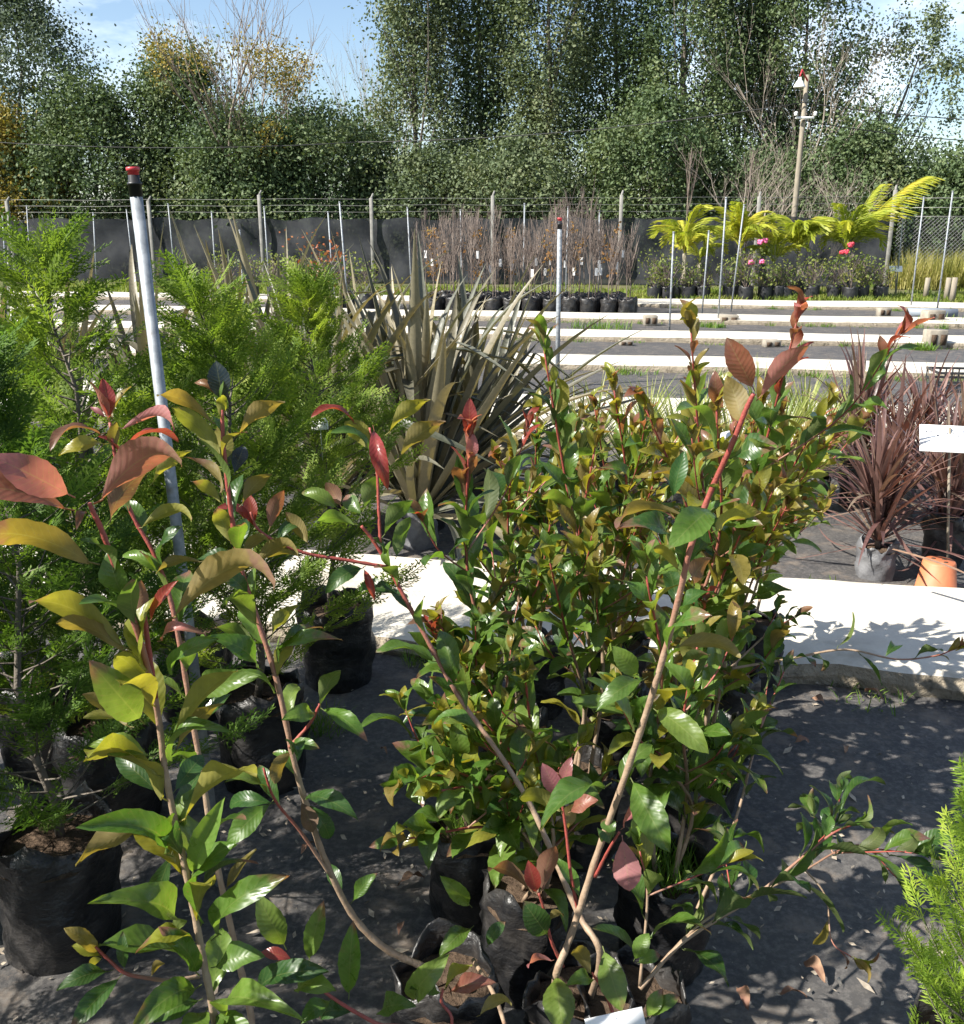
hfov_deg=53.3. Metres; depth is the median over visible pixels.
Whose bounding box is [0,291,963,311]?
concrete path
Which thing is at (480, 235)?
bare sapling
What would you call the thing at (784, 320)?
concrete path
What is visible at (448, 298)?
bare sapling
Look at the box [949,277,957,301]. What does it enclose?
wooden stub
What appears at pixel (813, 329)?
weed mat
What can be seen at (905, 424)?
red cordyline
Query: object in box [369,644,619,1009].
photinia shrub
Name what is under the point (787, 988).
fallen leaf
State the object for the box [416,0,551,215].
broadleaf tree
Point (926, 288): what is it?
wooden stub
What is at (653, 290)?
potted shrub
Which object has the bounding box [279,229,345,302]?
potted shrub
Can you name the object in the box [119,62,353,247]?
broadleaf tree
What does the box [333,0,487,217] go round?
broadleaf tree
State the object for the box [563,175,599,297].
bare sapling
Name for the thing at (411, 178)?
broadleaf tree
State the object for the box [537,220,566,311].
bare sapling
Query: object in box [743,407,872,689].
photinia shrub
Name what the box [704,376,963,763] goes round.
photinia shrub
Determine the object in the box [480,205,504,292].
bare sapling
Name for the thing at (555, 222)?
bare sapling
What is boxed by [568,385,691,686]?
photinia shrub
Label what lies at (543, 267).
bare sapling
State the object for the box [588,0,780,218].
broadleaf tree
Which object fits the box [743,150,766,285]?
bare sapling
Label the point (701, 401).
variegated grass
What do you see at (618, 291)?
bare sapling
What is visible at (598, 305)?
bare sapling
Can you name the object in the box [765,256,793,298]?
potted shrub
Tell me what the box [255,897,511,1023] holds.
photinia shrub
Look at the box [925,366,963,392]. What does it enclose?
plastic crate
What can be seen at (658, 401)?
variegated grass
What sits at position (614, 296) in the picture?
bare sapling
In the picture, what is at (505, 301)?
bare sapling
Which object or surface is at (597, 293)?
bare sapling
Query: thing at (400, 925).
fallen leaf
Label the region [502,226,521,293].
bare sapling
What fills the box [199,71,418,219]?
broadleaf tree
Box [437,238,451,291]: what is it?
bare sapling
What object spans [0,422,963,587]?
weed mat
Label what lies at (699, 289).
potted shrub
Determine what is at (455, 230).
bare sapling
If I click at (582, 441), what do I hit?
variegated grass
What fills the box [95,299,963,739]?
kerb weeds
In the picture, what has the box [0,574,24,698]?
potted conifer
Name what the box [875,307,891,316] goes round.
concrete block
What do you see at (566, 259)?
pipe stake
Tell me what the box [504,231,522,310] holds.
bare sapling
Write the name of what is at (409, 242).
pipe stake
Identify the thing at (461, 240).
pipe stake
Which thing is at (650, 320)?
concrete block
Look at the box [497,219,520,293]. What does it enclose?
bare sapling
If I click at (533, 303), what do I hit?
bare sapling
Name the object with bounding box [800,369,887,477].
variegated grass
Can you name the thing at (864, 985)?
leaf litter
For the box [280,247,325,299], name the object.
potted shrub
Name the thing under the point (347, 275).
potted shrub
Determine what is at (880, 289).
potted shrub
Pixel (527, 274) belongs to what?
bare sapling
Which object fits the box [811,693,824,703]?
fallen leaf
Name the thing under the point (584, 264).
bare sapling
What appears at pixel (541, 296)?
bare sapling
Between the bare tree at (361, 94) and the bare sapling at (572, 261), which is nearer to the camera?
the bare sapling at (572, 261)
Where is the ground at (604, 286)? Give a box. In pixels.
[0,240,961,302]
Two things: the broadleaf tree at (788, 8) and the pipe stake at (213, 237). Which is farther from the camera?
the broadleaf tree at (788, 8)
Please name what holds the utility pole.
on the ground at (604, 286)
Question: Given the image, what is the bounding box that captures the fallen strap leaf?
[892,549,963,572]
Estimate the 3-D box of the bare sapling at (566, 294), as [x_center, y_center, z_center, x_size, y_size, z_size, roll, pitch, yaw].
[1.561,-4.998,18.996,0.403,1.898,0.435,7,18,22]
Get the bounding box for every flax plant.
[0,244,113,449]
[10,247,135,467]
[67,224,241,424]
[88,209,361,471]
[154,213,407,474]
[187,237,512,548]
[205,231,653,530]
[256,230,494,475]
[259,228,624,561]
[355,255,667,498]
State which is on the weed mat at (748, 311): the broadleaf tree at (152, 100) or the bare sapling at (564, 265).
the bare sapling at (564, 265)
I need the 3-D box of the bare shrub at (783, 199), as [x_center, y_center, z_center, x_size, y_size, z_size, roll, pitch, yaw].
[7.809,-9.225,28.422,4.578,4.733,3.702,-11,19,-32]
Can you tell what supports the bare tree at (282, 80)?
on the ground at (604, 286)
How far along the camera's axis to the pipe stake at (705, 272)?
17.54 m
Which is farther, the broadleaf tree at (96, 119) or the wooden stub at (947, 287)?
the broadleaf tree at (96, 119)
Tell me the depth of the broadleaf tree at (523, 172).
30.39 m
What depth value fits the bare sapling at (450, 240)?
19.23 m
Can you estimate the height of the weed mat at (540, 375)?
0.022 m
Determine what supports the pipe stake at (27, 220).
on the ground at (604, 286)
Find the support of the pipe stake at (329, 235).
on the ground at (604, 286)
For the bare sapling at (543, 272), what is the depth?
18.95 m
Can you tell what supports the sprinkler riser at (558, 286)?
on the ground at (604, 286)
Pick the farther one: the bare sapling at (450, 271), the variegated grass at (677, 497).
the bare sapling at (450, 271)
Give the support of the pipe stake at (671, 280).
on the ground at (604, 286)
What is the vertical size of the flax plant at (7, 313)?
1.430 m
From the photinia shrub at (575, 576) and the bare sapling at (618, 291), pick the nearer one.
the photinia shrub at (575, 576)
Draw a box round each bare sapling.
[408,221,429,262]
[413,207,437,296]
[421,225,445,309]
[424,227,446,295]
[428,215,450,309]
[430,249,444,292]
[437,195,464,293]
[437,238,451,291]
[438,209,467,309]
[439,205,459,296]
[443,252,457,293]
[446,218,470,296]
[451,201,476,296]
[452,243,466,291]
[460,204,480,309]
[462,223,478,295]
[463,212,486,309]
[466,198,493,292]
[466,257,477,292]
[475,250,490,309]
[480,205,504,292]
[480,229,501,310]
[480,241,496,294]
[481,237,498,293]
[487,248,503,310]
[490,234,509,296]
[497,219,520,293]
[497,238,512,296]
[502,222,519,310]
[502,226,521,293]
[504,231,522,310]
[512,225,533,295]
[512,229,526,310]
[518,240,532,294]
[521,220,544,310]
[524,245,540,310]
[524,246,534,294]
[527,217,548,310]
[535,243,548,296]
[536,229,553,294]
[537,212,555,292]
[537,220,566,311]
[542,199,569,298]
[543,205,565,299]
[549,185,579,294]
[549,209,569,295]
[561,221,584,311]
[562,232,578,303]
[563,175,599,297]
[565,221,588,311]
[569,204,592,294]
[579,197,601,312]
[580,236,589,294]
[584,216,604,312]
[587,228,606,298]
[590,220,611,295]
[590,228,604,295]
[593,225,612,293]
[600,221,623,312]
[602,214,624,312]
[605,234,622,297]
[605,254,620,297]
[610,228,630,297]
[613,244,626,296]
[617,243,638,312]
[620,222,639,312]
[682,149,701,252]
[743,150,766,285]
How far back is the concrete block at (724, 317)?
15.82 m
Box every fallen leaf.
[300,841,314,853]
[396,871,424,885]
[397,921,403,933]
[736,985,749,1009]
[778,985,806,997]
[796,735,808,742]
[803,955,824,982]
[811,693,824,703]
[864,688,883,698]
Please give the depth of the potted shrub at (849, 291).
21.30 m
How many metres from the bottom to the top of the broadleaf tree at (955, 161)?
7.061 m
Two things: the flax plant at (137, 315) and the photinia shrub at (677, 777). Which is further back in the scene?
the flax plant at (137, 315)
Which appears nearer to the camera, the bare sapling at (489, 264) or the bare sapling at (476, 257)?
the bare sapling at (476, 257)
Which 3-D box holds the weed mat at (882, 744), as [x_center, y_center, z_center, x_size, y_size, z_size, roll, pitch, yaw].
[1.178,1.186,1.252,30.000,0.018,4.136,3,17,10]
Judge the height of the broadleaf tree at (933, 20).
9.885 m
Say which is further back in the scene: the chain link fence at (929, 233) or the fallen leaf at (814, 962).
the chain link fence at (929, 233)
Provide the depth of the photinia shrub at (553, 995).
1.44 m
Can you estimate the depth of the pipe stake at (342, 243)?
16.38 m
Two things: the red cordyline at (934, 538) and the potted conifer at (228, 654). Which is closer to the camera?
the potted conifer at (228, 654)
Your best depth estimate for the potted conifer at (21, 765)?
2.66 m
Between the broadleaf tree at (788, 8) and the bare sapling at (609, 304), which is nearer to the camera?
the bare sapling at (609, 304)
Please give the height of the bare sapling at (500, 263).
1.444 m
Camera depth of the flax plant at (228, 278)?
5.70 m
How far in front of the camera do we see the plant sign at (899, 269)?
22.81 m
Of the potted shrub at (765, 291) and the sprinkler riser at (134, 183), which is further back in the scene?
the potted shrub at (765, 291)
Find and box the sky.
[0,0,963,220]
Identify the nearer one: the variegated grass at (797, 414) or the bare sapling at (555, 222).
the variegated grass at (797, 414)
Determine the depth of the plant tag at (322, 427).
2.90 m
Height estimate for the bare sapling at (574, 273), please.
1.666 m
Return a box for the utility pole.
[791,69,817,216]
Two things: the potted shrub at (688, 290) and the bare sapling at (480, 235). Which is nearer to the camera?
the bare sapling at (480, 235)
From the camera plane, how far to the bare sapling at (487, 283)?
18.81 m
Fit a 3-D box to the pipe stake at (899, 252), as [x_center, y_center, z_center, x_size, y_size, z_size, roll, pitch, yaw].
[9.875,-6.174,22.697,0.094,2.173,0.036,0,16,0]
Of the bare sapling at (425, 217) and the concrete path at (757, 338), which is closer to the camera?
the concrete path at (757, 338)
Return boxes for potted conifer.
[0,204,325,813]
[0,304,169,785]
[0,314,274,976]
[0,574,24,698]
[24,284,346,722]
[54,248,433,798]
[206,257,428,693]
[874,752,963,1023]
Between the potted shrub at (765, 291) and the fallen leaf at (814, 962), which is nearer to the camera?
the fallen leaf at (814, 962)
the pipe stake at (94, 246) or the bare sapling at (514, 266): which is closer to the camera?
the bare sapling at (514, 266)
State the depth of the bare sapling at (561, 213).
18.05 m
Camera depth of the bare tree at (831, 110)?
30.86 m
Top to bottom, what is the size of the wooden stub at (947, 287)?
0.522 m
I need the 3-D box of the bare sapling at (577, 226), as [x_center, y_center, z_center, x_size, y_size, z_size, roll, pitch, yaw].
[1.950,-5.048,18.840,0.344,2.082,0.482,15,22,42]
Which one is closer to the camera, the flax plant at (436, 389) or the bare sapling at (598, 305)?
the flax plant at (436, 389)
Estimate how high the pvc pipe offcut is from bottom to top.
0.169 m
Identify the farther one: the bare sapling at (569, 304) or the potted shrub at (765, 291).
the potted shrub at (765, 291)
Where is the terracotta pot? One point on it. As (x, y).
(932, 574)
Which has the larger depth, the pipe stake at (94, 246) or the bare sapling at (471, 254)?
the pipe stake at (94, 246)
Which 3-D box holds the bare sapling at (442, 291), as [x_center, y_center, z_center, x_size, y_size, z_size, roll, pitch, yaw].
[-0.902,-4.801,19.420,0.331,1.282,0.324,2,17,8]
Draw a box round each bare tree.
[131,0,326,214]
[226,8,450,178]
[674,2,933,194]
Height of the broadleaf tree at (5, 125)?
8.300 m
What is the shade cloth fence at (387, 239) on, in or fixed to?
on the ground at (604, 286)
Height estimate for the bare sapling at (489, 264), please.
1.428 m
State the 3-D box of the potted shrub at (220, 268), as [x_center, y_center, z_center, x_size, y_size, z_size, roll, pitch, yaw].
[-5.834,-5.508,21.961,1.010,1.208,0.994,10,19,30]
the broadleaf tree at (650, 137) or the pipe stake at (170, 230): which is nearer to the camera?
the pipe stake at (170, 230)
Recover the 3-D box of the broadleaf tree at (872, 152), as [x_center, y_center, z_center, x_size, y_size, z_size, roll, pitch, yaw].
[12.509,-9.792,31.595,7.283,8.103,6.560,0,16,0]
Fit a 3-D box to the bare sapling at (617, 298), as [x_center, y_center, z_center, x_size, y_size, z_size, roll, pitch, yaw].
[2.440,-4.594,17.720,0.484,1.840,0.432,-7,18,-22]
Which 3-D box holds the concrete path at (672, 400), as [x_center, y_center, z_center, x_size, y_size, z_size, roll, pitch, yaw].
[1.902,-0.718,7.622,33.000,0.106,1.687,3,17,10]
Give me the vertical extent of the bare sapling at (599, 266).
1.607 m
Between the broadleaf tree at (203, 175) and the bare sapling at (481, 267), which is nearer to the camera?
the bare sapling at (481, 267)
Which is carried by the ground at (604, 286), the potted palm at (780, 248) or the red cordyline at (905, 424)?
the potted palm at (780, 248)
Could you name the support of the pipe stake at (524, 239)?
on the ground at (604, 286)
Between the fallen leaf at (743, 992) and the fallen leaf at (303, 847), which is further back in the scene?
the fallen leaf at (303, 847)
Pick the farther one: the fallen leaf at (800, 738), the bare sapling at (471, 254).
the bare sapling at (471, 254)
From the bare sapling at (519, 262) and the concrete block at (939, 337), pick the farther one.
the bare sapling at (519, 262)
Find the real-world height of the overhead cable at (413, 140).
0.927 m
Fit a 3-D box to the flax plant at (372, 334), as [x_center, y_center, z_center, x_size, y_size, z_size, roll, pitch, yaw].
[-0.823,-0.567,4.650,2.017,1.469,2.181,0,16,0]
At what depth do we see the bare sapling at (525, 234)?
18.59 m
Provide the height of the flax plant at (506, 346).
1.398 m
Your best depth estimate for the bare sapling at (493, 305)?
17.80 m
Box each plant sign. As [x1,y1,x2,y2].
[889,266,901,290]
[919,424,963,557]
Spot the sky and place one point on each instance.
(123, 13)
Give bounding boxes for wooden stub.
[923,278,930,296]
[943,278,951,299]
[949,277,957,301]
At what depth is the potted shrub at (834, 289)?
21.52 m
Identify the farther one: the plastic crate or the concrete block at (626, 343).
the concrete block at (626, 343)
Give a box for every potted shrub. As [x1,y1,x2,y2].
[201,244,238,291]
[231,249,275,295]
[255,243,290,295]
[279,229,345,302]
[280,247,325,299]
[317,249,369,306]
[335,251,402,308]
[637,243,677,298]
[639,251,694,298]
[670,259,701,298]
[684,258,730,297]
[710,255,745,297]
[716,238,775,299]
[753,254,790,299]
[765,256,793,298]
[766,259,807,297]
[796,247,842,299]
[817,250,862,298]
[822,242,886,298]
[839,252,883,299]
[866,258,907,297]
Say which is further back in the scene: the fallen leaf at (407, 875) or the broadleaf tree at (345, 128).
the broadleaf tree at (345, 128)
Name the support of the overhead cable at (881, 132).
attached to the utility pole
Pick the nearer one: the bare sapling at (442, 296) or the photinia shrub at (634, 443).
the photinia shrub at (634, 443)
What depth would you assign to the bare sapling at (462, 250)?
18.41 m
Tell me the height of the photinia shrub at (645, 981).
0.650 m
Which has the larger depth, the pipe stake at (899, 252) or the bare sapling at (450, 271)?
the pipe stake at (899, 252)
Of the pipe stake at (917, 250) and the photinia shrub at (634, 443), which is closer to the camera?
the photinia shrub at (634, 443)
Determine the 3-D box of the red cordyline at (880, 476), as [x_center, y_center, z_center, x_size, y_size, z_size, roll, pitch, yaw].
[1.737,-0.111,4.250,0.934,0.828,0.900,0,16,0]
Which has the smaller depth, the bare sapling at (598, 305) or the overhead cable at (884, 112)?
the bare sapling at (598, 305)
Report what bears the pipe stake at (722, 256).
on the ground at (604, 286)
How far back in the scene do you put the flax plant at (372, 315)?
5.81 m
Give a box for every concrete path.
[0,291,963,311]
[3,542,963,700]
[11,304,963,328]
[17,319,963,348]
[19,380,961,454]
[47,342,963,380]
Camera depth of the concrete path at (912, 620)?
3.60 m
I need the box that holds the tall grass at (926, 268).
[878,245,963,289]
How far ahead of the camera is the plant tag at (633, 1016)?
1.38 m
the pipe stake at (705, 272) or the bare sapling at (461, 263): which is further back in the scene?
the bare sapling at (461, 263)
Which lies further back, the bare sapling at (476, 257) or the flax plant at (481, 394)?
the bare sapling at (476, 257)
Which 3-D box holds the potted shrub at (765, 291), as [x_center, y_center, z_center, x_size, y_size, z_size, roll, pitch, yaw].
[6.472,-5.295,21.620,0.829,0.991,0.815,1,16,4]
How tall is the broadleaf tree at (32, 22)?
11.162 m
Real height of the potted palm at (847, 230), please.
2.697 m
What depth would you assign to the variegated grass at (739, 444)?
5.16 m
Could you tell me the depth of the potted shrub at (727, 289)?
21.55 m
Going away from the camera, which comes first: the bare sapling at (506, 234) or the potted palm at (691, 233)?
the bare sapling at (506, 234)
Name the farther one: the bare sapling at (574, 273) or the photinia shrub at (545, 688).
the bare sapling at (574, 273)
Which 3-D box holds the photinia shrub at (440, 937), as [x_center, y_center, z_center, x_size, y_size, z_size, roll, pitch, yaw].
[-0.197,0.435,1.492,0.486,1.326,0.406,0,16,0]
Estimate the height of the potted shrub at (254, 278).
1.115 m
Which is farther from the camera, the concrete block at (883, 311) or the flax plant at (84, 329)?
the concrete block at (883, 311)
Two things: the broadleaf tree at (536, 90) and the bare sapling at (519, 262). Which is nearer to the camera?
the bare sapling at (519, 262)
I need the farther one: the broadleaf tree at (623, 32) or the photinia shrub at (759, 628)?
the broadleaf tree at (623, 32)
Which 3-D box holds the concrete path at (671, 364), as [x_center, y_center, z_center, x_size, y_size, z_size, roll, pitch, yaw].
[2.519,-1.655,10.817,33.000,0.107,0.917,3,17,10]
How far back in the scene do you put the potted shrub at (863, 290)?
21.51 m
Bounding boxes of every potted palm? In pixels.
[647,204,725,297]
[670,237,728,285]
[700,201,778,294]
[743,233,811,285]
[761,214,837,294]
[799,176,945,296]
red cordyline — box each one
[769,324,931,508]
[794,392,963,585]
[824,356,962,525]
[850,381,963,570]
[887,346,962,488]
[915,371,963,498]
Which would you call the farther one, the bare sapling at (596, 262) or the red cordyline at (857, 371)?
the bare sapling at (596, 262)
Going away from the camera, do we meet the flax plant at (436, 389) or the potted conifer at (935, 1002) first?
the potted conifer at (935, 1002)
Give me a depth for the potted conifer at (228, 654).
2.96 m
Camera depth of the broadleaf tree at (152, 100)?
31.48 m
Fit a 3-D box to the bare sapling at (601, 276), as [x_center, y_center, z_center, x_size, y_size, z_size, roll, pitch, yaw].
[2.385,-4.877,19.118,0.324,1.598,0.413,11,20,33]
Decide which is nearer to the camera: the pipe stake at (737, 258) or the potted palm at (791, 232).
the pipe stake at (737, 258)
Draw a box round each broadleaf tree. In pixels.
[0,0,131,219]
[0,28,192,254]
[0,81,100,222]
[87,2,243,219]
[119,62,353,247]
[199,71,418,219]
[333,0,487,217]
[344,115,498,219]
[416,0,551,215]
[418,108,626,219]
[437,0,630,217]
[537,0,689,218]
[552,49,756,219]
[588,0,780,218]
[661,107,867,217]
[672,0,830,203]
[695,0,909,217]
[773,85,963,277]
[790,0,963,204]
[864,105,963,277]
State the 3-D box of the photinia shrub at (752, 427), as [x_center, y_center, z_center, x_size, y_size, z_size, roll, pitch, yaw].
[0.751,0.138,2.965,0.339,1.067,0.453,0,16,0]
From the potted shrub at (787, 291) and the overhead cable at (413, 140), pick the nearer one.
the potted shrub at (787, 291)
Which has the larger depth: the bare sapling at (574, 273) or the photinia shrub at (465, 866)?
the bare sapling at (574, 273)
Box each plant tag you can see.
[312,417,327,459]
[584,1006,645,1023]
[720,431,731,441]
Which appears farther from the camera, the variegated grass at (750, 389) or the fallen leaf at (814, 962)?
the variegated grass at (750, 389)
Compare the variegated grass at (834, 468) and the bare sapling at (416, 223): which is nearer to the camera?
the variegated grass at (834, 468)
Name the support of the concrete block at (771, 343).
on the weed mat at (671, 349)
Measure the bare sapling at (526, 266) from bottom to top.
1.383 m
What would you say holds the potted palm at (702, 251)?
on the ground at (604, 286)
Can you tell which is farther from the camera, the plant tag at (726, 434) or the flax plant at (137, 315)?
the flax plant at (137, 315)
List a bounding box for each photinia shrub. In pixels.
[0,378,307,1023]
[157,361,505,1023]
[217,337,807,1023]
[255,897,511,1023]
[361,397,539,934]
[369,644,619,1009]
[453,402,597,759]
[482,387,591,719]
[518,314,678,871]
[535,362,704,783]
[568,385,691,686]
[571,534,782,986]
[577,649,954,1023]
[624,296,797,818]
[642,285,934,876]
[680,398,809,666]
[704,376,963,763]
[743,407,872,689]
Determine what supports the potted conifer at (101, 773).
on the weed mat at (882, 744)
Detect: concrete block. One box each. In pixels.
[618,340,632,345]
[643,315,657,325]
[719,314,738,321]
[761,339,780,347]
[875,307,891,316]
[920,310,945,319]
[922,329,948,348]
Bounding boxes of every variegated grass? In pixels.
[491,367,635,498]
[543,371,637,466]
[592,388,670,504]
[610,372,707,459]
[623,373,752,504]
[650,369,750,416]
[651,386,795,463]
[723,353,820,431]
[724,380,847,482]
[770,359,849,471]
[775,386,872,513]
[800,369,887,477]
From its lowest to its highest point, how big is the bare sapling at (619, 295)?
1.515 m
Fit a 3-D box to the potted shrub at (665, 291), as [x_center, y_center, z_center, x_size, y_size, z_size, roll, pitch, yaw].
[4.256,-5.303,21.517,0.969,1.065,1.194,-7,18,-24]
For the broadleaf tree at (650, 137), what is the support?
on the ground at (604, 286)
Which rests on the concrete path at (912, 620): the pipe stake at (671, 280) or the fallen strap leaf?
the fallen strap leaf
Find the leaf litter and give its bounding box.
[0,653,958,1023]
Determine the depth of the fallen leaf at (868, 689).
3.19 m
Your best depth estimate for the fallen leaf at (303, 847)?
2.38 m
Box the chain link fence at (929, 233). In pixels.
[890,207,963,285]
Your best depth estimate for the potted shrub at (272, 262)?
21.04 m
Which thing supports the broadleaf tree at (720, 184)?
on the ground at (604, 286)
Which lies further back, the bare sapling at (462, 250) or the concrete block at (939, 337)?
the bare sapling at (462, 250)
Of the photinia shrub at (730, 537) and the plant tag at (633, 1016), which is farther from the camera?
the photinia shrub at (730, 537)
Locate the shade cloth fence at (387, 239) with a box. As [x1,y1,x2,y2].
[0,185,897,285]
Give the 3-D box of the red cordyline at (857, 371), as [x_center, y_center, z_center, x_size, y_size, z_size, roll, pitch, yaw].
[2.088,-0.542,5.351,1.082,1.029,0.891,14,22,40]
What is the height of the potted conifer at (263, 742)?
1.466 m
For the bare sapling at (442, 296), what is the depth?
18.23 m
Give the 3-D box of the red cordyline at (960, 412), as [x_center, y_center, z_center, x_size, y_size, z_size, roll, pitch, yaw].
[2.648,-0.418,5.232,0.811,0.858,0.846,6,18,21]
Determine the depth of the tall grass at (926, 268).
25.38 m
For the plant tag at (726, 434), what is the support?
hanging from the photinia shrub at (792, 502)
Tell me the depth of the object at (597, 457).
6.08 m
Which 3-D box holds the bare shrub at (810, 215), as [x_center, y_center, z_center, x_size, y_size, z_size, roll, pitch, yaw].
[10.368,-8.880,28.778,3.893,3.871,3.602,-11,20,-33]
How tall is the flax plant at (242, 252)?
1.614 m
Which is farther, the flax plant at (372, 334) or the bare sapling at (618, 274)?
the bare sapling at (618, 274)
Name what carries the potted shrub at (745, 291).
on the ground at (604, 286)
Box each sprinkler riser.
[126,167,225,886]
[555,218,561,383]
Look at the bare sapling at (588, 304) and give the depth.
17.43 m
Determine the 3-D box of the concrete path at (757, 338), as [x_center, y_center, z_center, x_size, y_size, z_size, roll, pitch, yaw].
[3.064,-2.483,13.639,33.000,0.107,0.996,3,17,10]
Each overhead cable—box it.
[0,102,803,147]
[802,120,963,140]
[804,102,963,119]
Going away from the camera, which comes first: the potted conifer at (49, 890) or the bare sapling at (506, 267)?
the potted conifer at (49, 890)
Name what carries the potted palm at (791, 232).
on the ground at (604, 286)
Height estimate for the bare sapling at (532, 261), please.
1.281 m
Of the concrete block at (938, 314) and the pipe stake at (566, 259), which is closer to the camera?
the concrete block at (938, 314)
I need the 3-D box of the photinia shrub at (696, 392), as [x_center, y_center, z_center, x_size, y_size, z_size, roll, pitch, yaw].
[0.568,0.159,2.357,0.432,1.368,0.543,4,17,13]
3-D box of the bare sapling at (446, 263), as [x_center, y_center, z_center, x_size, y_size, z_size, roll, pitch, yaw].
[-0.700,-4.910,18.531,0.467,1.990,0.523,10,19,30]
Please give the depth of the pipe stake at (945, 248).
16.90 m
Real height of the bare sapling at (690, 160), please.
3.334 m
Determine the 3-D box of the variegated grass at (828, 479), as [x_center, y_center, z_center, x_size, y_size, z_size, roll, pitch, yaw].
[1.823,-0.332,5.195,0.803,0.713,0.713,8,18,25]
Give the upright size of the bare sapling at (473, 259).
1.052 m
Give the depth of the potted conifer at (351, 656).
3.01 m
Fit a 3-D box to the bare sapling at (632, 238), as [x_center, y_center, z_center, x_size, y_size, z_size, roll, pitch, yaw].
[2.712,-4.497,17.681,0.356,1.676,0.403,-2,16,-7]
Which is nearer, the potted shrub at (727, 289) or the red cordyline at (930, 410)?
the red cordyline at (930, 410)
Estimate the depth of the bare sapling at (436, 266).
18.99 m
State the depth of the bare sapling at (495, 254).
18.12 m
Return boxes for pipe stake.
[26,205,28,239]
[92,212,96,281]
[126,209,130,248]
[167,203,175,283]
[211,212,215,268]
[263,206,268,273]
[327,211,331,268]
[338,202,347,291]
[406,207,410,281]
[460,210,461,269]
[523,203,525,272]
[565,207,568,291]
[668,232,674,329]
[701,231,709,313]
[717,197,726,317]
[730,204,744,311]
[895,204,904,293]
[910,197,924,304]
[937,191,953,307]
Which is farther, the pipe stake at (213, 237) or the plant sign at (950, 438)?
the pipe stake at (213, 237)
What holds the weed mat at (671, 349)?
on the ground at (604, 286)
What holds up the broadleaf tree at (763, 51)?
on the ground at (604, 286)
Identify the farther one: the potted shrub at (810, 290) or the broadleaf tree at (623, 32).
the broadleaf tree at (623, 32)
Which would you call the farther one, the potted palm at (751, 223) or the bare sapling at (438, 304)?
the potted palm at (751, 223)
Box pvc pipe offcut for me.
[907,308,957,316]
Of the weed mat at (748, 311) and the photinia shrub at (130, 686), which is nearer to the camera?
the photinia shrub at (130, 686)
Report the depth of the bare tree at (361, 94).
34.44 m
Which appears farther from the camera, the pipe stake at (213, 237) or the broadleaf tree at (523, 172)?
the broadleaf tree at (523, 172)
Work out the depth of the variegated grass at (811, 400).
6.02 m
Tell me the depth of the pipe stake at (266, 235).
21.31 m
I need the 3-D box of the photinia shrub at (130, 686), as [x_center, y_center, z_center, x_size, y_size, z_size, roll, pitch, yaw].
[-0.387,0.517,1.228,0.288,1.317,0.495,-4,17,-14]
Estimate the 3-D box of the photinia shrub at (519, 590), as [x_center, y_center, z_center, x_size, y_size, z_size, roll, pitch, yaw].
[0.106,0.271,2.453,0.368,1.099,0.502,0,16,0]
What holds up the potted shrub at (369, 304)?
on the weed mat at (748, 311)
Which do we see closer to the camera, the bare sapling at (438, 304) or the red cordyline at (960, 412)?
the red cordyline at (960, 412)
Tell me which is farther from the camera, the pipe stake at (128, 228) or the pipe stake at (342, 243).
the pipe stake at (128, 228)
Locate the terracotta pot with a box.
[913,556,956,587]
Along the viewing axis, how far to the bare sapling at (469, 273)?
18.84 m
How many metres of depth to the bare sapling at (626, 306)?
17.38 m
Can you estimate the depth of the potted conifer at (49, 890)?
1.94 m
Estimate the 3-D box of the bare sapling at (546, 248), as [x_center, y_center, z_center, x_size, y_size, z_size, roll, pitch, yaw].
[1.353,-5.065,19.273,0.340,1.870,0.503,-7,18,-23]
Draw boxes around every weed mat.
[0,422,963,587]
[0,628,963,1023]
[12,313,963,335]
[25,299,963,317]
[47,331,963,362]
[84,359,961,406]
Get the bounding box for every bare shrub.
[670,121,831,216]
[769,154,903,218]

